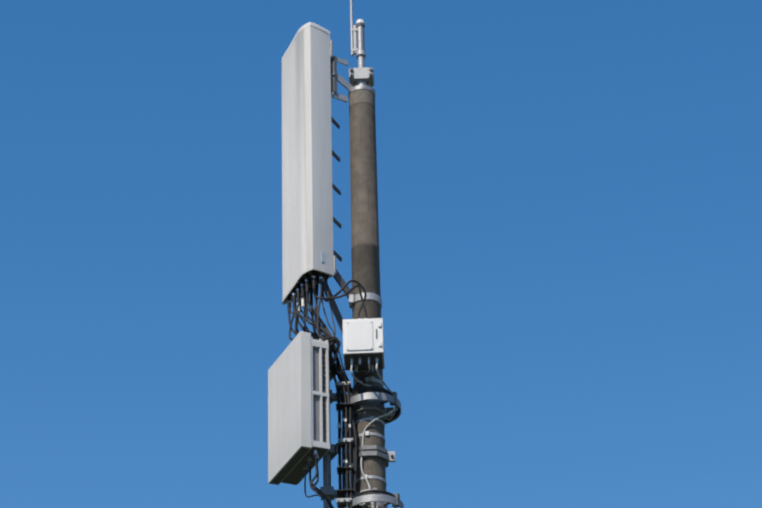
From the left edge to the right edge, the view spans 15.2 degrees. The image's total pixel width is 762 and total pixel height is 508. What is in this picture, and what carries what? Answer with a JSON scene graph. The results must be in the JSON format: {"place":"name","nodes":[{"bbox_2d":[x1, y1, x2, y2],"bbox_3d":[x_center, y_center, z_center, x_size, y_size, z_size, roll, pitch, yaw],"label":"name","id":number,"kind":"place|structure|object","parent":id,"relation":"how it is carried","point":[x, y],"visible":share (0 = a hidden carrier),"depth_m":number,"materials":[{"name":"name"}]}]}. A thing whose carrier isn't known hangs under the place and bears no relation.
{"place":"outdoors","nodes":[
{"label":"outdoors","id":0,"kind":"place"},
{"bbox_2d":[0,0,761,507],"label":"sky","id":1,"kind":"structure","parent":0,"point":[570,191],"materials":[{"name":"blue"}]},
{"label":"ground","id":2,"kind":"structure","parent":0,"visible":0},
{"bbox_2d":[349,102,385,491],"bbox_3d":[0.004,5.032,19.522,0.314,14.812,0.314,-2,-31,1],"label":"mast pole","id":3,"kind":"object","parent":2,"relation":"on","point":[365,258],"visible":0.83,"depth_m":22.52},
{"bbox_2d":[281,22,333,304],"bbox_3d":[-0.668,-0.757,22.959,0.202,2.355,0.603,24,-39,-36],"label":"panel antenna","id":4,"kind":"object","parent":3,"relation":"attached to","point":[307,223],"visible":1,"depth_m":22.82,"materials":[{"name":"white plastic"}]},
{"bbox_2d":[287,270,366,507],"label":"cables","id":5,"kind":"object","parent":3,"relation":"attached to","point":[303,289],"visible":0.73,"depth_m":21.93,"materials":[{"name":"black rubber"}]},
{"bbox_2d":[336,400,354,494],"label":"clamps","id":6,"kind":"object","parent":5,"relation":"attached to","point":[342,469],"visible":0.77,"depth_m":21.40,"materials":[{"name":"grey metal"}]},
{"bbox_2d":[320,339,356,507],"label":"support","id":7,"kind":"object","parent":3,"relation":"attached to","point":[328,490],"visible":0.21,"depth_m":21.46,"materials":[{"name":"grey metal"}]},
{"bbox_2d":[268,331,329,484],"bbox_3d":[-0.626,1.213,21.713,0.235,1.045,0.665,12,-33,-21],"label":"active antenna unit","id":8,"kind":"object","parent":7,"relation":"attached to","point":[298,413],"visible":0.98,"depth_m":21.56,"materials":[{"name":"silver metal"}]},
{"bbox_2d":[304,459,333,507],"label":"cables","id":9,"kind":"object","parent":8,"relation":"attached to","point":[317,490],"visible":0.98,"depth_m":21.13,"materials":[{"name":"black rubber"}]},
{"bbox_2d":[324,40,381,334],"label":"antenna brackets","id":10,"kind":"object","parent":3,"relation":"attached to","point":[337,276],"visible":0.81,"depth_m":22.45,"materials":[{"name":"grey metal"}]},
{"bbox_2d":[348,0,375,97],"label":"mast top fittings","id":11,"kind":"object","parent":3,"relation":"on","point":[361,76],"visible":0.92,"depth_m":23.47,"materials":[{"name":"silver metal"}]},
{"bbox_2d":[349,89,374,107],"bbox_3d":[-0.154,-1.231,23.287,0.214,0.125,0.214,-2,-31,1],"label":"pole collar","id":12,"kind":"object","parent":3,"relation":"attached to","point":[361,95],"visible":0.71,"depth_m":23.21,"materials":[{"name":"grey metal"}]},
{"bbox_2d":[343,318,384,374],"bbox_3d":[-0.132,0.685,21.824,0.305,0.451,0.320,-2,-31,1],"label":"remote radio unit","id":13,"kind":"object","parent":3,"relation":"attached to","point":[363,343],"visible":0.98,"depth_m":21.69,"materials":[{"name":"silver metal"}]},
{"bbox_2d":[336,376,403,507],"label":"pole clamps","id":14,"kind":"object","parent":3,"relation":"attached to","point":[367,401],"visible":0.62,"depth_m":21.58,"materials":[{"name":"silver metal"}]},
{"bbox_2d":[350,363,399,507],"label":"cables","id":15,"kind":"object","parent":3,"relation":"attached to","point":[371,388],"visible":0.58,"depth_m":21.61,"materials":[{"name":"black rubber"}]}
]}

